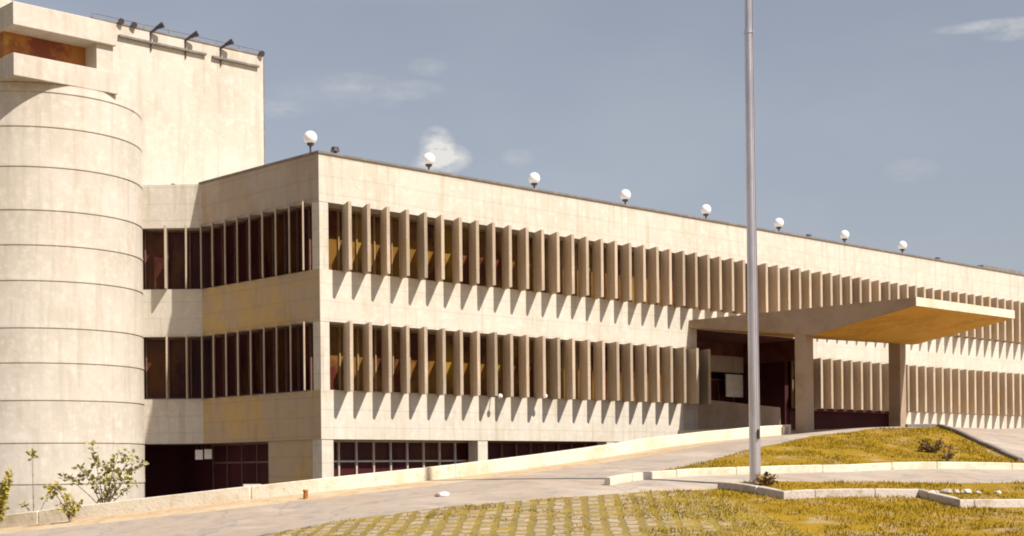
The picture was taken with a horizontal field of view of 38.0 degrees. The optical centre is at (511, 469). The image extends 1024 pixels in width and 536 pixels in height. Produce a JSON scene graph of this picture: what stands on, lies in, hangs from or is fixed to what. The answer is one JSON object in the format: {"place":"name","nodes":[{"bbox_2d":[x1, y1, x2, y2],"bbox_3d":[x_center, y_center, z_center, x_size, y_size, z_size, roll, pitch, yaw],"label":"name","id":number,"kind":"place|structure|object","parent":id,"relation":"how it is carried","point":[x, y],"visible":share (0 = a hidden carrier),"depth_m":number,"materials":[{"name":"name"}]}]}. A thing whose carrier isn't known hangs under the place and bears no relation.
{"place":"outdoors","nodes":[
{"label":"outdoors","id":0,"kind":"place"},
{"bbox_2d":[0,427,1023,535],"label":"driveway","id":1,"kind":"structure","parent":0,"point":[583,480],"depth_m":39.43,"materials":[{"name":"concrete"}]},
{"bbox_2d":[0,433,801,532],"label":"gutter strip","id":2,"kind":"object","parent":1,"relation":"on","point":[201,508],"visible":0.95,"depth_m":41.72,"materials":[{"name":"concrete"}]},
{"bbox_2d":[0,467,14,521],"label":"bush","id":3,"kind":"object","parent":2,"relation":"on","point":[5,487],"visible":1,"depth_m":42.20,"materials":[{"name":"green plant"}]},
{"bbox_2d":[43,480,83,521],"bbox_3d":[-12.575,0.888,41.629,1.176,1.188,0.464,-1,0,4],"label":"young shrub","id":4,"kind":"object","parent":2,"relation":"on","point":[70,511],"visible":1,"depth_m":41.61,"materials":[{"name":"green plant"}]},
{"bbox_2d":[303,490,307,498],"bbox_3d":[-5.636,0.669,40.600,0.168,0.250,0.168,-1,0,-44],"label":"marker post","id":5,"kind":"object","parent":2,"relation":"on","point":[305,494],"visible":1,"depth_m":40.55,"materials":[{"name":"orange"}]},
{"bbox_2d":[436,492,449,496],"bbox_3d":[-1.772,0.630,38.398,0.325,0.128,0.270,-1,0,-38],"label":"stone","id":6,"kind":"object","parent":1,"relation":"on","point":[442,494],"visible":1,"depth_m":38.30,"materials":[{"name":"white stone"}]},
{"bbox_2d":[12,0,1023,273],"label":"sky","id":7,"kind":"structure","parent":0,"point":[885,123],"materials":[{"name":"blue"}]},
{"bbox_2d":[257,488,812,535],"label":"grass paving","id":8,"kind":"structure","parent":0,"point":[586,506],"depth_m":33.25,"materials":[{"name":"plant"}]},
{"bbox_2d":[638,425,1023,535],"bbox_3d":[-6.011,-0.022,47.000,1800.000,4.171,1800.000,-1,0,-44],"label":"lawn ground","id":9,"kind":"structure","parent":0,"point":[811,521],"depth_m":37.34,"materials":[{"name":"yellow plant"}]},
{"bbox_2d":[678,427,787,434],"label":"retaining wall","id":10,"kind":"structure","parent":9,"relation":"on","point":[784,430],"depth_m":58.21,"materials":[{"name":"concrete"}]},
{"bbox_2d":[744,0,762,484],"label":"flagpole","id":11,"kind":"object","parent":9,"relation":"on","point":[753,387],"visible":0.92,"depth_m":37.39,"materials":[{"name":"metal"}]},
{"bbox_2d":[752,471,777,485],"bbox_3d":[6.334,0.253,37.253,0.690,0.427,0.548,-1,0,1],"label":"grass tuft","id":12,"kind":"object","parent":9,"relation":"on","point":[764,479],"visible":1,"depth_m":37.23,"materials":[{"name":"green plant"}]},
{"bbox_2d":[604,462,1023,484],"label":"kerb","id":13,"kind":"structure","parent":9,"relation":"on","point":[617,479],"depth_m":41.09,"materials":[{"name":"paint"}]},
{"bbox_2d":[718,481,1023,507],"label":"kerb","id":14,"kind":"structure","parent":9,"relation":"on","point":[872,492],"depth_m":35.89,"materials":[{"name":"concrete"}]},
{"bbox_2d":[917,438,948,452],"bbox_3d":[13.369,-0.744,47.284,1.002,0.557,0.662,-1,0,2],"label":"shrub","id":15,"kind":"object","parent":9,"relation":"on","point":[926,446],"visible":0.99,"depth_m":47.22,"materials":[{"name":"green plant"}]},
{"bbox_2d":[938,443,955,460],"bbox_3d":[13.205,-0.534,45.000,0.547,0.588,0.424,-1,0,-22],"label":"shrub","id":16,"kind":"object","parent":9,"relation":"on","point":[948,456],"visible":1,"depth_m":44.97,"materials":[{"name":"green plant"}]},
{"bbox_2d":[941,489,952,492],"bbox_3d":[11.055,0.541,37.853,0.323,0.120,0.263,-1,0,35],"label":"stone","id":17,"kind":"object","parent":9,"relation":"on","point":[948,490],"visible":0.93,"depth_m":37.76,"materials":[{"name":"white stone"}]},
{"bbox_2d":[905,424,1022,461],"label":"edging","id":18,"kind":"object","parent":9,"relation":"on","point":[986,444],"visible":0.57,"depth_m":51.34,"materials":[{"name":"concrete"}]},
{"bbox_2d":[961,489,971,493],"bbox_3d":[11.625,0.549,37.996,0.362,0.123,0.243,-1,0,-33],"label":"stone","id":19,"kind":"object","parent":9,"relation":"on","point":[964,491],"visible":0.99,"depth_m":37.90,"materials":[{"name":"white stone"}]},
{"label":"forecourt ground","id":20,"kind":"structure","parent":0,"visible":0},
{"bbox_2d":[18,448,53,511],"bbox_3d":[-13.943,0.597,43.474,1.048,2.507,0.348,-1,0,2],"label":"young shrub","id":21,"kind":"object","parent":20,"relation":"on","point":[32,453],"visible":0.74,"depth_m":43.49,"materials":[{"name":"green plant"}]},
{"bbox_2d":[58,440,148,503],"bbox_3d":[-11.900,0.198,43.207,2.678,2.175,0.678,-1,0,0],"label":"young shrub","id":22,"kind":"object","parent":20,"relation":"on","point":[106,481],"visible":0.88,"depth_m":43.20,"materials":[{"name":"green plant"}]},
{"bbox_2d":[0,0,264,514],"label":"stair tower","id":23,"kind":"structure","parent":20,"relation":"on","point":[102,121],"depth_m":48.64,"materials":[{"name":"concrete"}]},
{"bbox_2d":[118,18,123,24],"bbox_3d":[-13.570,-15.523,51.543,0.215,0.236,0.276,-1,0,-24],"label":"floodlight","id":24,"kind":"object","parent":23,"relation":"attached to","point":[120,21],"visible":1,"depth_m":51.44,"materials":[{"name":"metal"}]},
{"bbox_2d":[131,22,136,27],"bbox_3d":[-13.209,-15.506,51.892,0.215,0.236,0.276,-1,0,-24],"label":"floodlight","id":25,"kind":"object","parent":23,"relation":"attached to","point":[133,24],"visible":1,"depth_m":51.79,"materials":[{"name":"metal"}]},
{"bbox_2d":[150,22,164,50],"bbox_3d":[-12.474,-15.257,52.369,0.520,1.009,0.216,-1,0,15],"label":"floodlight","id":26,"kind":"object","parent":23,"relation":"attached to","point":[159,25],"visible":1,"depth_m":52.31,"materials":[{"name":"metal"}]},
{"bbox_2d":[185,30,198,57],"bbox_3d":[-11.468,-15.254,53.343,0.520,0.982,0.216,-1,0,15],"label":"floodlight","id":27,"kind":"object","parent":23,"relation":"attached to","point":[194,34],"visible":1,"depth_m":53.27,"materials":[{"name":"metal"}]},
{"bbox_2d":[220,38,233,65],"bbox_3d":[-10.405,-15.266,54.374,0.520,0.984,0.216,-1,0,15],"label":"floodlight","id":28,"kind":"object","parent":23,"relation":"attached to","point":[229,42],"visible":1,"depth_m":54.32,"materials":[{"name":"metal"}]},
{"bbox_2d":[0,424,790,528],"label":"wall","id":29,"kind":"structure","parent":20,"relation":"on","point":[321,484],"depth_m":42.88,"materials":[{"name":"paint"}]},
{"bbox_2d":[243,484,260,486],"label":"concrete slab","id":30,"kind":"structure","parent":29,"relation":"on","point":[244,485],"depth_m":41.89,"materials":[{"name":"beige concrete"}]},
{"bbox_2d":[142,146,1023,497],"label":"office building","id":31,"kind":"structure","parent":20,"relation":"on","point":[318,314],"depth_m":52.42,"materials":[{"name":"concrete"}]},
{"bbox_2d":[143,230,209,289],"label":"window","id":32,"kind":"structure","parent":31,"relation":"in","point":[153,240],"depth_m":52.40,"materials":[{"name":"brown glass"}]},
{"bbox_2d":[144,338,210,398],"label":"window","id":33,"kind":"structure","parent":31,"relation":"in","point":[154,348],"depth_m":52.40,"materials":[{"name":"brown glass"}]},
{"bbox_2d":[195,444,202,459],"bbox_3d":[-10.989,-0.635,52.200,0.260,0.559,0.040,-1,0,0],"label":"hanging sign","id":34,"kind":"object","parent":31,"relation":"hanging from","point":[198,454],"visible":1,"depth_m":52.18,"materials":[{"name":"metal"}]},
{"bbox_2d":[204,444,211,458],"bbox_3d":[-10.669,-0.648,52.200,0.260,0.540,0.040,-1,0,0],"label":"hanging sign","id":35,"kind":"object","parent":31,"relation":"hanging from","point":[207,453],"visible":1,"depth_m":52.18,"materials":[{"name":"metal"}]},
{"bbox_2d":[210,217,260,287],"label":"window","id":36,"kind":"structure","parent":31,"relation":"in","point":[243,234],"depth_m":50.89,"materials":[{"name":"brown glass"}]},
{"bbox_2d":[211,330,261,397],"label":"window","id":37,"kind":"structure","parent":31,"relation":"in","point":[256,335],"depth_m":50.89,"materials":[{"name":"brown glass"}]},
{"bbox_2d":[212,442,268,489],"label":"window","id":38,"kind":"structure","parent":31,"relation":"in","point":[256,443],"depth_m":51.74,"materials":[{"name":"brown metal"}]},
{"bbox_2d":[260,206,311,278],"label":"window","id":39,"kind":"structure","parent":31,"relation":"in","point":[296,214],"depth_m":48.78,"materials":[{"name":"brown glass"}]},
{"bbox_2d":[262,324,312,393],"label":"window","id":40,"kind":"structure","parent":31,"relation":"in","point":[296,331],"depth_m":48.80,"materials":[{"name":"brown glass"}]},
{"bbox_2d":[304,131,316,152],"bbox_3d":[-6.677,-10.617,49.247,0.450,1.213,0.450,-1,0,-44],"label":"globe lamp","id":41,"kind":"object","parent":31,"relation":"on","point":[310,138],"visible":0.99,"depth_m":49.11,"materials":[{"name":"glass"}]},
{"bbox_2d":[329,325,435,393],"bbox_3d":[-4.302,-3.635,49.817,5.230,2.180,0.105,-1,0,-44],"label":"window","id":42,"kind":"structure","parent":31,"relation":"in","point":[335,331],"depth_m":49.66,"materials":[{"name":"brown glass"}]},
{"bbox_2d":[328,208,441,281],"bbox_3d":[-4.342,-7.445,49.817,5.230,2.140,0.105,-1,0,-44],"label":"window","id":43,"kind":"structure","parent":31,"relation":"in","point":[334,215],"depth_m":49.64,"materials":[{"name":"brown glass"}]},
{"bbox_2d":[333,440,468,476],"bbox_3d":[-3.821,0.525,50.171,6.550,3.030,0.105,-1,0,-44],"label":"window","id":44,"kind":"structure","parent":31,"relation":"in","point":[351,457],"depth_m":50.01,"materials":[{"name":"black glass"}]},
{"bbox_2d":[422,153,434,169],"bbox_3d":[-2.956,-10.656,52.853,0.450,1.213,0.450,-1,0,-44],"label":"globe lamp","id":45,"kind":"object","parent":31,"relation":"on","point":[428,159],"visible":0.96,"depth_m":52.71,"materials":[{"name":"glass"}]},
{"bbox_2d":[442,225,547,292],"bbox_3d":[-0.572,-7.484,53.471,5.230,2.140,0.105,-1,0,-44],"label":"window","id":46,"kind":"structure","parent":31,"relation":"in","point":[447,228],"depth_m":53.11,"materials":[{"name":"brown glass"}]},
{"bbox_2d":[446,334,548,397],"bbox_3d":[-0.532,-3.675,53.471,5.230,2.180,0.105,-1,0,-44],"label":"window","id":47,"kind":"structure","parent":31,"relation":"in","point":[449,337],"depth_m":53.10,"materials":[{"name":"brown glass"}]},
{"bbox_2d":[528,172,539,187],"bbox_3d":[0.846,-10.696,56.538,0.450,1.213,0.450,-1,0,-44],"label":"globe lamp","id":48,"kind":"object","parent":31,"relation":"on","point":[534,178],"visible":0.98,"depth_m":56.39,"materials":[{"name":"glass"}]},
{"bbox_2d":[488,441,596,459],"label":"window","id":49,"kind":"structure","parent":31,"relation":"in","point":[496,449],"depth_m":54.40,"materials":[{"name":"black glass"}]},
{"bbox_2d":[548,241,633,301],"bbox_3d":[3.198,-7.524,57.124,5.230,2.140,0.105,-1,0,-44],"label":"window","id":50,"kind":"structure","parent":31,"relation":"in","point":[561,292],"depth_m":56.98,"materials":[{"name":"brown glass"}]},
{"bbox_2d":[549,342,634,400],"bbox_3d":[3.238,-3.714,57.124,5.230,2.180,0.105,-1,0,-44],"label":"window","id":51,"kind":"structure","parent":31,"relation":"in","point":[562,373],"depth_m":56.83,"materials":[{"name":"brown glass"}]},
{"bbox_2d":[620,189,630,203],"bbox_3d":[4.586,-10.735,60.162,0.450,1.213,0.450,-1,0,-44],"label":"globe lamp","id":52,"kind":"object","parent":31,"relation":"on","point":[625,195],"visible":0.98,"depth_m":60.02,"materials":[{"name":"glass"}]},
{"bbox_2d":[647,349,673,402],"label":"window","id":53,"kind":"structure","parent":31,"relation":"in","point":[647,349],"depth_m":59.80,"materials":[{"name":"brown glass"}]},
{"bbox_2d":[642,253,721,311],"bbox_3d":[6.968,-7.564,60.778,5.230,2.140,0.105,-1,0,-44],"label":"window","id":54,"kind":"structure","parent":31,"relation":"in","point":[659,303],"depth_m":60.28,"materials":[{"name":"brown glass"}]},
{"bbox_2d":[701,204,710,217],"bbox_3d":[8.322,-10.774,63.783,0.450,1.213,0.450,-1,0,-44],"label":"globe lamp","id":55,"kind":"object","parent":31,"relation":"on","point":[705,210],"visible":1,"depth_m":63.63,"materials":[{"name":"glass"}]},
{"bbox_2d":[711,378,734,402],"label":"window","id":56,"kind":"structure","parent":31,"relation":"in","point":[717,385],"depth_m":67.14,"materials":[{"name":"black glass"}]},
{"bbox_2d":[774,218,783,230],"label":"globe lamp","id":57,"kind":"object","parent":31,"relation":"on","point":[778,223],"visible":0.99,"depth_m":67.31,"materials":[{"name":"glass"}]},
{"bbox_2d":[790,361,794,407],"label":"window","id":58,"kind":"structure","parent":31,"relation":"in","point":[792,363],"depth_m":66.05,"materials":[{"name":"brown glass"}]},
{"bbox_2d":[840,230,848,242],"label":"globe lamp","id":59,"kind":"object","parent":31,"relation":"on","point":[844,235],"visible":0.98,"depth_m":70.99,"materials":[{"name":"glass"}]},
{"bbox_2d":[689,297,1014,433],"bbox_3d":[13.274,-3.710,58.566,7.190,4.740,10.269,-1,0,-44],"label":"entrance canopy","id":60,"kind":"object","parent":31,"relation":"attached to","point":[897,325],"visible":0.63,"depth_m":56.03,"materials":[{"name":"concrete"}]},
{"bbox_2d":[898,241,906,252],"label":"globe lamp","id":61,"kind":"object","parent":31,"relation":"on","point":[902,245],"visible":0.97,"depth_m":74.61,"materials":[{"name":"glass"}]}
]}

